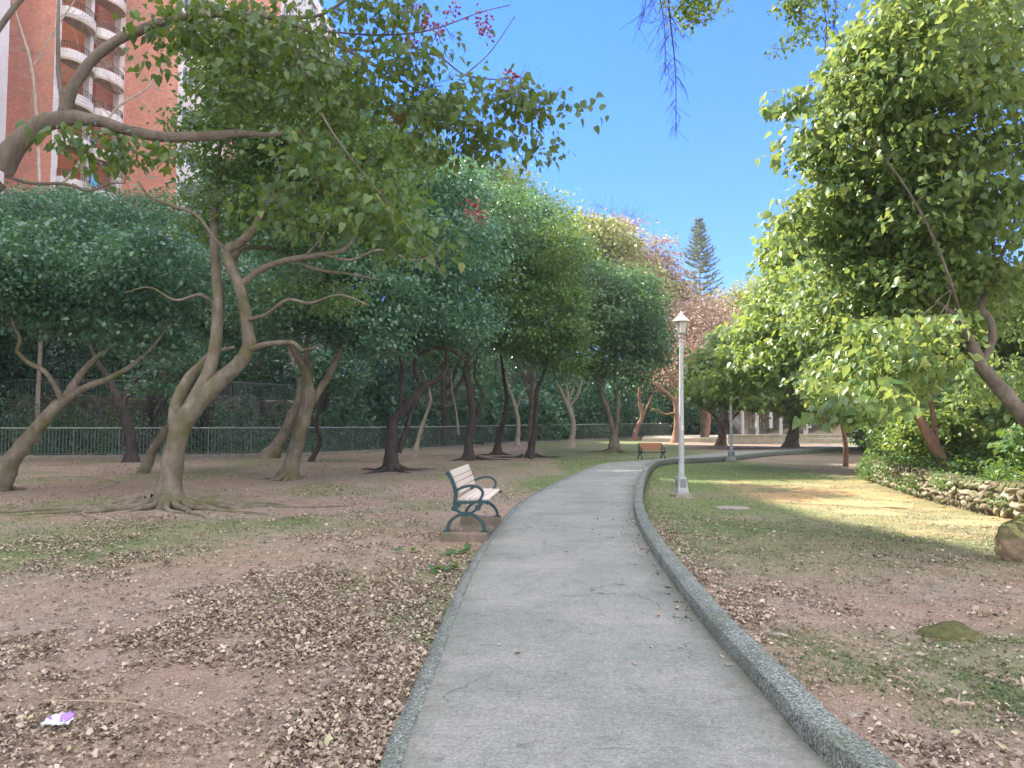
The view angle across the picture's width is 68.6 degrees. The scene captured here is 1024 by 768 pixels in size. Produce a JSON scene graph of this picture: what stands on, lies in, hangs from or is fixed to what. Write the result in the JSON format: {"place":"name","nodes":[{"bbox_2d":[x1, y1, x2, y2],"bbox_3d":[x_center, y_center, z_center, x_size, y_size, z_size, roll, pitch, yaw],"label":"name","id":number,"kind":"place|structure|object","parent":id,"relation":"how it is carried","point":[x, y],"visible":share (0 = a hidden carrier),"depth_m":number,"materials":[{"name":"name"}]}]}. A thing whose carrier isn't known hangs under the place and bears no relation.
{"place":"outdoors","nodes":[
{"label":"outdoors","id":0,"kind":"place"},
{"bbox_2d":[0,398,1023,767],"bbox_3d":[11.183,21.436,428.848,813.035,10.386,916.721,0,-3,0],"label":"ground","id":1,"kind":"structure","parent":0,"point":[524,472],"depth_m":8.60,"materials":[{"name":"soil"}]},
{"bbox_2d":[0,0,10,193],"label":"apartment building","id":2,"kind":"structure","parent":1,"relation":"on","point":[4,33],"depth_m":45.72,"materials":[{"name":"white paint"}]},
{"bbox_2d":[41,711,74,725],"bbox_3d":[-2.473,1.828,4.095,0.150,0.048,0.113,0,-3,0],"label":"wrapper","id":3,"kind":"object","parent":1,"relation":"on","point":[61,719],"visible":1,"depth_m":4.10,"materials":[{"name":"white plastic"}]},
{"bbox_2d":[1,0,191,454],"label":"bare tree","id":4,"kind":"object","parent":1,"relation":"on","point":[40,345],"visible":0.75,"depth_m":47.38,"materials":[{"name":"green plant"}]},
{"bbox_2d":[81,501,119,521],"bbox_3d":[-7.677,2.369,13.951,0.599,0.067,3.279,2,-4,-29],"label":"fallen stick","id":5,"kind":"object","parent":1,"relation":"on","point":[98,516],"visible":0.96,"depth_m":13.30,"materials":[{"name":"brown wood"}]},
{"bbox_2d":[0,178,209,462],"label":"park tree","id":6,"kind":"object","parent":1,"relation":"on","point":[120,400],"visible":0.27,"depth_m":33.95,"materials":[{"name":"green plant"}]},
{"bbox_2d":[0,178,223,453],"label":"tall tree","id":7,"kind":"object","parent":1,"relation":"on","point":[149,408],"visible":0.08,"depth_m":42.85,"materials":[{"name":"green plant"}]},
{"bbox_2d":[0,210,244,491],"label":"park tree","id":8,"kind":"object","parent":1,"relation":"on","point":[32,272],"visible":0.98,"depth_m":18.61,"materials":[{"name":"green plant"}]},
{"bbox_2d":[43,700,224,738],"bbox_3d":[-2.078,1.854,4.247,1.441,0.042,0.232,-1,-3,25],"label":"fallen stick","id":9,"kind":"object","parent":1,"relation":"on","point":[162,709],"visible":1,"depth_m":4.34,"materials":[{"name":"brown wood"}]},
{"bbox_2d":[149,647,185,669],"bbox_3d":[-2.426,1.911,5.220,0.050,0.021,0.654,3,-4,-45],"label":"fallen stick","id":10,"kind":"object","parent":1,"relation":"on","point":[165,660],"visible":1,"depth_m":5.17,"materials":[{"name":"brown wood"}]},
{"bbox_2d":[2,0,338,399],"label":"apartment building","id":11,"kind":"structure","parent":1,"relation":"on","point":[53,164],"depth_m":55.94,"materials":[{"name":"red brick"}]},
{"bbox_2d":[50,369,69,389],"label":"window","id":12,"kind":"structure","parent":11,"relation":"in","point":[56,369],"depth_m":51.58,"materials":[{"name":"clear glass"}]},
{"bbox_2d":[181,146,198,170],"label":"window","id":13,"kind":"structure","parent":11,"relation":"in","point":[182,146],"depth_m":59.18,"materials":[{"name":"grey glass"}]},
{"bbox_2d":[182,107,197,130],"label":"window","id":14,"kind":"structure","parent":11,"relation":"in","point":[183,112],"depth_m":59.13,"materials":[{"name":"grey glass"}]},
{"bbox_2d":[183,70,200,96],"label":"window","id":15,"kind":"structure","parent":11,"relation":"in","point":[185,78],"depth_m":59.90,"materials":[{"name":"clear glass"}]},
{"bbox_2d":[0,393,359,454],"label":"fence","id":16,"kind":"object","parent":1,"relation":"on","point":[89,404],"depth_m":48.10,"materials":[{"name":"metal"}]},
{"bbox_2d":[0,379,377,401],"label":"road railing","id":17,"kind":"object","parent":16,"relation":"on","point":[221,394],"visible":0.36,"depth_m":49.23,"materials":[{"name":"metal"}]},
{"bbox_2d":[110,239,289,473],"bbox_3d":[-11.334,-0.940,27.346,6.791,8.706,6.399,0,-3,0],"label":"park tree","id":18,"kind":"object","parent":1,"relation":"on","point":[160,387],"visible":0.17,"depth_m":26.02,"materials":[{"name":"green plant"}]},
{"bbox_2d":[0,0,454,518],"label":"park tree","id":19,"kind":"object","parent":1,"relation":"on","point":[169,494],"visible":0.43,"depth_m":15.41,"materials":[{"name":"green plant"}]},
{"bbox_2d":[0,381,507,454],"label":"undergrowth","id":20,"kind":"object","parent":1,"relation":"on","point":[263,442],"visible":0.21,"depth_m":46.28,"materials":[{"name":"green plant"}]},
{"bbox_2d":[181,234,339,458],"bbox_3d":[-12.406,-1.892,38.273,8.942,11.758,8.658,0,-3,0],"label":"park tree","id":21,"kind":"object","parent":1,"relation":"on","point":[274,448],"visible":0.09,"depth_m":36.91,"materials":[{"name":"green plant"}]},
{"bbox_2d":[136,113,388,451],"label":"tall tree","id":22,"kind":"object","parent":1,"relation":"on","point":[320,402],"visible":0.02,"depth_m":45.59,"materials":[{"name":"green plant"}]},
{"bbox_2d":[0,314,560,406],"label":"woods","id":23,"kind":"object","parent":1,"relation":"on","point":[11,362],"visible":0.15,"depth_m":55.07,"materials":[{"name":"green plant"}]},
{"bbox_2d":[0,0,608,277],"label":"overhanging tree","id":24,"kind":"object","parent":1,"relation":"on","point":[428,106],"visible":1,"depth_m":5.40,"materials":[{"name":"green plant"}]},
{"bbox_2d":[197,207,438,482],"bbox_3d":[-5.850,-1.142,23.204,6.593,8.678,6.953,-2,-4,38],"label":"park tree","id":25,"kind":"object","parent":1,"relation":"on","point":[381,315],"visible":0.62,"depth_m":22.76,"materials":[{"name":"green plant"}]},
{"bbox_2d":[0,436,643,458],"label":"fence footing","id":26,"kind":"object","parent":1,"relation":"on","point":[228,454],"visible":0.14,"depth_m":41.12,"materials":[{"name":"concrete"}]},
{"bbox_2d":[0,423,673,454],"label":"metal fence","id":27,"kind":"object","parent":26,"relation":"on","point":[657,431],"visible":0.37,"depth_m":42.28,"materials":[{"name":"metal"}]},
{"bbox_2d":[276,347,380,461],"bbox_3d":[-8.238,0.982,33.903,4.647,5.579,4.838,0,-3,0],"label":"park tree","id":28,"kind":"object","parent":1,"relation":"on","point":[337,380],"visible":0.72,"depth_m":33.55,"materials":[{"name":"green plant"}]},
{"bbox_2d":[393,547,421,552],"bbox_3d":[-1.339,2.103,9.537,0.392,0.076,0.214,0,-3,0],"label":"fallen sprig","id":29,"kind":"object","parent":1,"relation":"on","point":[401,548],"visible":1,"depth_m":9.56,"materials":[{"name":"green plant"}]},
{"bbox_2d":[292,142,525,473],"bbox_3d":[-4.115,-2.973,27.479,9.233,12.748,9.156,0,-3,0],"label":"park tree","id":30,"kind":"object","parent":1,"relation":"on","point":[434,307],"visible":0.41,"depth_m":26.67,"materials":[{"name":"green plant"}]},
{"bbox_2d":[428,561,460,572],"bbox_3d":[-0.721,2.009,8.258,0.383,0.120,0.279,1,-3,-25],"label":"fallen sprig","id":31,"kind":"object","parent":1,"relation":"on","point":[434,568],"visible":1,"depth_m":8.26,"materials":[{"name":"green plant"}]},
{"bbox_2d":[398,356,498,456],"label":"park tree","id":32,"kind":"object","parent":1,"relation":"on","point":[415,453],"visible":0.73,"depth_m":39.24,"materials":[{"name":"dark bark"},{"name":"dark leaf"}]},
{"bbox_2d":[444,542,470,554],"bbox_3d":[-0.692,2.053,9.355,0.364,0.143,0.175,1,-3,-22],"label":"fallen sprig","id":33,"kind":"object","parent":1,"relation":"on","point":[467,546],"visible":1,"depth_m":9.37,"materials":[{"name":"green plant"}]},
{"bbox_2d":[406,144,521,445],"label":"tall tree","id":34,"kind":"object","parent":1,"relation":"on","point":[445,420],"visible":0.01,"depth_m":52.83,"materials":[{"name":"green plant"}]},
{"bbox_2d":[441,530,488,542],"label":"concrete block","id":35,"kind":"structure","parent":1,"relation":"on","point":[464,536],"depth_m":10.39,"materials":[{"name":"concrete"}]},
{"bbox_2d":[443,464,501,532],"bbox_3d":[-0.567,1.693,11.424,0.657,0.861,1.865,0,-3,5],"label":"park bench","id":36,"kind":"object","parent":35,"relation":"on","point":[479,496],"visible":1,"depth_m":10.64,"materials":[{"name":"white wood"}]},
{"bbox_2d":[383,149,551,460],"bbox_3d":[-2.394,-3.727,36.002,8.684,15.238,9.651,0,-3,0],"label":"park tree","id":37,"kind":"object","parent":1,"relation":"on","point":[474,414],"visible":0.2,"depth_m":35.31,"materials":[{"name":"teal plant"}]},
{"bbox_2d":[460,516,500,525],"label":"concrete block","id":38,"kind":"structure","parent":1,"relation":"on","point":[487,520],"depth_m":12.14,"materials":[{"name":"concrete"}]},
{"bbox_2d":[489,354,531,445],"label":"park tree","id":39,"kind":"object","parent":1,"relation":"on","point":[518,434],"visible":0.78,"depth_m":55.91,"materials":[{"name":"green plant"}]},
{"bbox_2d":[0,511,1023,767],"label":"leaf litter","id":40,"kind":"object","parent":1,"relation":"on","point":[354,727],"visible":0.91,"depth_m":5.20,"materials":[{"name":"brown plant"}]},
{"bbox_2d":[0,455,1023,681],"bbox_3d":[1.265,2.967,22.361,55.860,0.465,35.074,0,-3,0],"label":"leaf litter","id":41,"kind":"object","parent":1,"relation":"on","point":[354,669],"visible":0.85,"depth_m":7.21,"materials":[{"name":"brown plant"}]},
{"bbox_2d":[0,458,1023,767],"bbox_3d":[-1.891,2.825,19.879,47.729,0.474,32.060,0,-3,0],"label":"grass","id":42,"kind":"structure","parent":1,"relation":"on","point":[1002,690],"depth_m":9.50,"materials":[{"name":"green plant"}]},
{"bbox_2d":[0,501,1023,767],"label":"grit","id":43,"kind":"object","parent":1,"relation":"on","point":[434,637],"visible":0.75,"depth_m":5.24,"materials":[{"name":"gravel"}]},
{"bbox_2d":[462,177,592,455],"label":"park tree","id":44,"kind":"object","parent":1,"relation":"on","point":[497,449],"visible":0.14,"depth_m":40.74,"materials":[{"name":"green plant"}]},
{"bbox_2d":[479,153,616,444],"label":"tall tree","id":45,"kind":"object","parent":1,"relation":"on","point":[531,382],"visible":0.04,"depth_m":57.54,"materials":[{"name":"green plant"}]},
{"bbox_2d":[320,351,776,450],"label":"woods","id":46,"kind":"object","parent":1,"relation":"on","point":[586,408],"visible":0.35,"depth_m":64.51,"materials":[{"name":"green plant"}]},
{"bbox_2d":[481,204,617,459],"bbox_3d":[1.528,-2.409,38.116,7.888,12.796,9.191,0,-3,0],"label":"park tree","id":47,"kind":"object","parent":1,"relation":"on","point":[540,343],"visible":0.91,"depth_m":36.97,"materials":[{"name":"green plant"}]},
{"bbox_2d":[515,295,605,447],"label":"park tree","id":48,"kind":"object","parent":1,"relation":"on","point":[570,443],"visible":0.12,"depth_m":53.94,"materials":[{"name":"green plant"}]},
{"bbox_2d":[570,196,653,242],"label":"bare tree","id":49,"kind":"object","parent":1,"relation":"on","point":[601,206],"visible":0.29,"depth_m":100.55,"materials":[{"name":"pink plant"}]},
{"bbox_2d":[549,205,686,436],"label":"tall tree","id":50,"kind":"object","parent":1,"relation":"on","point":[606,239],"visible":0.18,"depth_m":75.54,"materials":[{"name":"green plant"}]},
{"bbox_2d":[548,248,704,452],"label":"park tree","id":51,"kind":"object","parent":1,"relation":"on","point":[631,309],"visible":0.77,"depth_m":44.56,"materials":[{"name":"teal plant"}]},
{"bbox_2d":[582,212,708,394],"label":"tall tree","id":52,"kind":"object","parent":1,"relation":"on","point":[670,262],"visible":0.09,"depth_m":91.90,"materials":[{"name":"pink plant"}]},
{"bbox_2d":[620,342,677,439],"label":"park tree","id":53,"kind":"object","parent":1,"relation":"on","point":[636,429],"visible":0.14,"depth_m":69.48,"materials":[{"name":"brown plant"}]},
{"bbox_2d":[637,443,665,458],"bbox_3d":[6.672,3.195,35.874,1.234,0.741,0.565,1,-3,-11],"label":"park bench","id":54,"kind":"object","parent":1,"relation":"on","point":[650,446],"visible":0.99,"depth_m":35.95,"materials":[{"name":"brown wood"}]},
{"bbox_2d":[617,301,723,442],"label":"park tree","id":55,"kind":"object","parent":1,"relation":"on","point":[675,436],"visible":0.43,"depth_m":63.85,"materials":[{"name":"pink plant"}]},
{"bbox_2d":[638,254,703,340],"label":"tall tree","id":56,"kind":"object","parent":1,"relation":"on","point":[682,287],"visible":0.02,"depth_m":95.30,"materials":[{"name":"pink plant"}]},
{"bbox_2d":[670,311,692,499],"bbox_3d":[4.508,0.599,19.968,0.511,5.114,0.491,1,-3,-7],"label":"street lamp","id":57,"kind":"object","parent":1,"relation":"on","point":[680,321],"visible":0.95,"depth_m":19.89,"materials":[{"name":"metal"}]},
{"bbox_2d":[627,282,742,436],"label":"tall tree","id":58,"kind":"object","parent":1,"relation":"on","point":[701,302],"visible":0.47,"depth_m":70.93,"materials":[{"name":"pink plant"}]},
{"bbox_2d":[679,217,726,305],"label":"norfolk pine","id":59,"kind":"object","parent":1,"relation":"on","point":[698,239],"visible":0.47,"depth_m":108.45,"materials":[{"name":"green plant"}]},
{"bbox_2d":[666,297,795,445],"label":"broadleaf tree","id":60,"kind":"object","parent":1,"relation":"on","point":[709,403],"visible":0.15,"depth_m":51.25,"materials":[{"name":"green plant"}]},
{"bbox_2d":[725,392,737,462],"bbox_3d":[10.962,1.491,37.589,0.511,5.114,0.491,1,-3,-17],"label":"street lamp","id":61,"kind":"object","parent":1,"relation":"on","point":[731,458],"visible":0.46,"depth_m":37.46,"materials":[{"name":"metal"}]},
{"bbox_2d":[643,391,822,434],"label":"woods","id":62,"kind":"object","parent":1,"relation":"on","point":[763,428],"visible":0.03,"depth_m":89.64,"materials":[{"name":"green plant"}]},
{"bbox_2d":[619,0,847,142],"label":"overhead tree","id":63,"kind":"object","parent":1,"relation":"on","point":[787,6],"visible":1,"depth_m":7.20,"materials":[{"name":"green plant"}]},
{"bbox_2d":[716,506,750,510],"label":"stone slab","id":64,"kind":"structure","parent":1,"relation":"on","point":[732,508],"depth_m":17.39,"materials":[{"name":"stone"}]},
{"bbox_2d":[683,213,857,466],"bbox_3d":[12.728,-1.904,32.267,10.475,11.408,9.807,0,-3,0],"label":"broadleaf tree","id":65,"kind":"object","parent":1,"relation":"on","point":[746,368],"visible":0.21,"depth_m":31.31,"materials":[{"name":"green plant"}]},
{"bbox_2d":[771,632,788,637],"bbox_3d":[1.980,1.861,5.551,0.121,0.041,0.097,0,-3,0],"label":"stone","id":66,"kind":"object","parent":1,"relation":"on","point":[779,633],"visible":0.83,"depth_m":5.53,"materials":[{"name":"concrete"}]},
{"bbox_2d":[726,434,851,443],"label":"planter wall","id":67,"kind":"structure","parent":1,"relation":"on","point":[761,438],"depth_m":62.24,"materials":[{"name":"concrete"}]},
{"bbox_2d":[748,410,836,425],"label":"slatted screen","id":68,"kind":"object","parent":1,"relation":"on","point":[766,421],"visible":0.14,"depth_m":83.17,"materials":[{"name":"white paint"}]},
{"bbox_2d":[755,410,831,427],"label":"pavilion","id":69,"kind":"structure","parent":1,"relation":"on","point":[770,422],"depth_m":77.59,"materials":[{"name":"concrete"}]},
{"bbox_2d":[759,389,832,447],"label":"broadleaf tree","id":70,"kind":"object","parent":1,"relation":"on","point":[791,439],"visible":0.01,"depth_m":53.17,"materials":[{"name":"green plant"}]},
{"bbox_2d":[828,634,858,646],"bbox_3d":[2.459,1.894,5.550,0.061,0.038,0.263,1,-3,-23],"label":"fallen stick","id":71,"kind":"object","parent":1,"relation":"on","point":[835,636],"visible":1,"depth_m":5.55,"materials":[{"name":"brown wood"}]},
{"bbox_2d":[846,711,858,716],"bbox_3d":[1.821,1.766,4.006,0.052,0.024,0.051,1,-3,-21],"label":"stone","id":72,"kind":"object","parent":1,"relation":"on","point":[852,713],"visible":1,"depth_m":4.00,"materials":[{"name":"stone"}]},
{"bbox_2d":[755,0,1023,434],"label":"hibiscus tree","id":73,"kind":"object","parent":1,"relation":"on","point":[890,87],"visible":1,"depth_m":10.22,"materials":[{"name":"green plant"}]},
{"bbox_2d":[762,189,1023,470],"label":"hibiscus tree","id":74,"kind":"object","parent":1,"relation":"on","point":[928,433],"visible":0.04,"depth_m":21.68,"materials":[{"name":"green plant"}]},
{"bbox_2d":[887,675,917,689],"bbox_3d":[2.427,1.830,4.620,0.079,0.030,0.231,1,-3,-21],"label":"fallen stick","id":75,"kind":"object","parent":1,"relation":"on","point":[897,677],"visible":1,"depth_m":4.63,"materials":[{"name":"brown wood"}]},
{"bbox_2d":[869,401,980,452],"bbox_3d":[14.962,1.710,26.789,3.741,2.256,4.350,0,-3,0],"label":"shrub","id":76,"kind":"object","parent":1,"relation":"on","point":[880,439],"visible":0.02,"depth_m":27.00,"materials":[{"name":"green plant"}]},
{"bbox_2d":[846,254,1013,456],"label":"woods","id":77,"kind":"object","parent":1,"relation":"on","point":[869,444],"visible":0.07,"depth_m":37.78,"materials":[{"name":"green plant"}]},
{"bbox_2d":[871,407,991,460],"bbox_3d":[13.528,1.692,23.967,3.276,1.921,3.669,0,-3,0],"label":"shrub","id":78,"kind":"object","parent":1,"relation":"on","point":[953,429],"visible":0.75,"depth_m":23.24,"materials":[{"name":"green plant"}]},
{"bbox_2d":[863,457,1023,518],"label":"stone wall","id":79,"kind":"structure","parent":1,"relation":"on","point":[967,495],"depth_m":17.03,"materials":[{"name":"beige stone"}]},
{"bbox_2d":[854,452,1011,509],"bbox_3d":[12.113,2.691,22.489,3.780,1.088,15.224,-2,-4,27],"label":"ivy","id":80,"kind":"object","parent":79,"relation":"attached to","point":[862,467],"visible":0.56,"depth_m":22.00,"materials":[{"name":"green plant"}]},
{"bbox_2d":[916,620,985,641],"bbox_3d":[3.404,1.979,5.851,0.474,0.262,0.361,1,-3,-23],"label":"mossy rock","id":81,"kind":"object","parent":1,"relation":"on","point":[954,630],"visible":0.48,"depth_m":5.77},
{"bbox_2d":[883,428,1023,487],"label":"undergrowth","id":82,"kind":"object","parent":1,"relation":"on","point":[997,467],"visible":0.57,"depth_m":19.66,"materials":[{"name":"green plant"}]},
{"bbox_2d":[941,694,974,707],"bbox_3d":[2.557,1.815,4.277,0.198,0.057,0.125,2,-4,-31],"label":"fallen stick","id":83,"kind":"object","parent":1,"relation":"on","point":[945,701],"visible":1,"depth_m":4.26,"materials":[{"name":"brown wood"}]},
{"bbox_2d":[967,732,983,747],"bbox_3d":[2.327,1.778,3.746,0.042,0.035,0.161,0,-3,7],"label":"fallen stick","id":84,"kind":"object","parent":1,"relation":"on","point":[975,737],"visible":1,"depth_m":3.76,"materials":[{"name":"brown wood"}]},
{"bbox_2d":[947,359,1004,436],"bbox_3d":[19.816,-0.123,27.050,7.020,5.783,6.548,-3,-4,41],"label":"shrub","id":85,"kind":"object","parent":1,"relation":"on","point":[975,414],"visible":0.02,"depth_m":27.61,"materials":[{"name":"green plant"}]},
{"bbox_2d":[971,380,1023,458],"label":"shrub","id":86,"kind":"object","parent":1,"relation":"on","point":[1005,420],"visible":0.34,"depth_m":19.18,"materials":[{"name":"green plant"}]},
{"bbox_2d":[982,326,1023,385],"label":"shrub","id":87,"kind":"object","parent":1,"relation":"on","point":[1002,354],"visible":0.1,"depth_m":22.26,"materials":[{"name":"green plant"}]},
{"bbox_2d":[987,423,1023,466],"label":"shrub","id":88,"kind":"object","parent":1,"relation":"on","point":[1017,446],"visible":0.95,"depth_m":16.47,"materials":[{"name":"green plant"}]},
{"bbox_2d":[994,512,1023,562],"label":"boulder","id":89,"kind":"object","parent":1,"relation":"on","point":[1009,541],"visible":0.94,"depth_m":8.97,"materials":[{"name":"stone"}]},
{"bbox_2d":[1005,678,1023,690],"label":"fallen stick","id":90,"kind":"object","parent":1,"relation":"on","point":[1009,680],"visible":1,"depth_m":4.69,"materials":[{"name":"brown wood"}]},
{"bbox_2d":[1008,467,1023,479],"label":"strap leaf plant","id":91,"kind":"object","parent":1,"relation":"on","point":[1022,474],"visible":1,"depth_m":15.48,"materials":[{"name":"plant"}]},
{"bbox_2d":[393,446,863,767],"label":"path","id":92,"kind":"structure","parent":0,"point":[571,685],"depth_m":4.96,"materials":[{"name":"concrete"}]},
{"bbox_2d":[379,446,814,767],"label":"kerb strip","id":93,"kind":"object","parent":92,"relation":"on","point":[395,750],"visible":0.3,"depth_m":4.87,"materials":[{"name":"concrete"}]},
{"bbox_2d":[489,459,730,664],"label":"leaf litter","id":94,"kind":"object","parent":92,"relation":"on","point":[657,614],"visible":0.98,"depth_m":7.38,"materials":[{"name":"brown plant"}]},
{"bbox_2d":[634,447,902,767],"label":"kerb","id":95,"kind":"structure","parent":92,"relation":"on","point":[821,730],"depth_m":4.74,"materials":[{"name":"concrete"}]},
{"bbox_2d":[318,0,1023,401],"label":"sky","id":96,"kind":"structure","parent":0,"point":[715,176],"materials":[{"name":"blue"}]},
{"bbox_2d":[642,435,864,442],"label":"pavement","id":97,"kind":"structure","parent":0,"point":[687,438],"depth_m":65.38,"materials":[{"name":"concrete"}]},
{"bbox_2d":[667,386,704,436],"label":"park tree","id":98,"kind":"object","parent":97,"relation":"on","point":[702,420],"visible":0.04,"depth_m":72.75,"materials":[{"name":"plant"}]},
{"bbox_2d":[682,274,762,434],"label":"tall tree","id":99,"kind":"object","parent":97,"relation":"on","point":[737,294],"visible":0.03,"depth_m":79.57,"materials":[{"name":"green plant"}]},
{"bbox_2d":[740,411,743,434],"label":"column","id":100,"kind":"structure","parent":97,"relation":"on","point":[742,421],"depth_m":71.77,"materials":[{"name":"white paint"}]},
{"bbox_2d":[727,411,766,434],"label":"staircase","id":101,"kind":"structure","parent":97,"relation":"on","point":[736,429],"depth_m":86.33,"materials":[{"name":"concrete"}]},
{"bbox_2d":[755,412,758,434],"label":"column","id":102,"kind":"structure","parent":97,"relation":"on","point":[757,425],"depth_m":75.77,"materials":[{"name":"white paint"}]},
{"bbox_2d":[779,417,782,433],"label":"column","id":103,"kind":"structure","parent":97,"relation":"on","point":[780,426],"depth_m":73.75,"materials":[{"name":"white paint"}]},
{"bbox_2d":[803,424,807,433],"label":"column","id":104,"kind":"structure","parent":97,"relation":"on","point":[805,431],"depth_m":69.69,"materials":[{"name":"white paint"}]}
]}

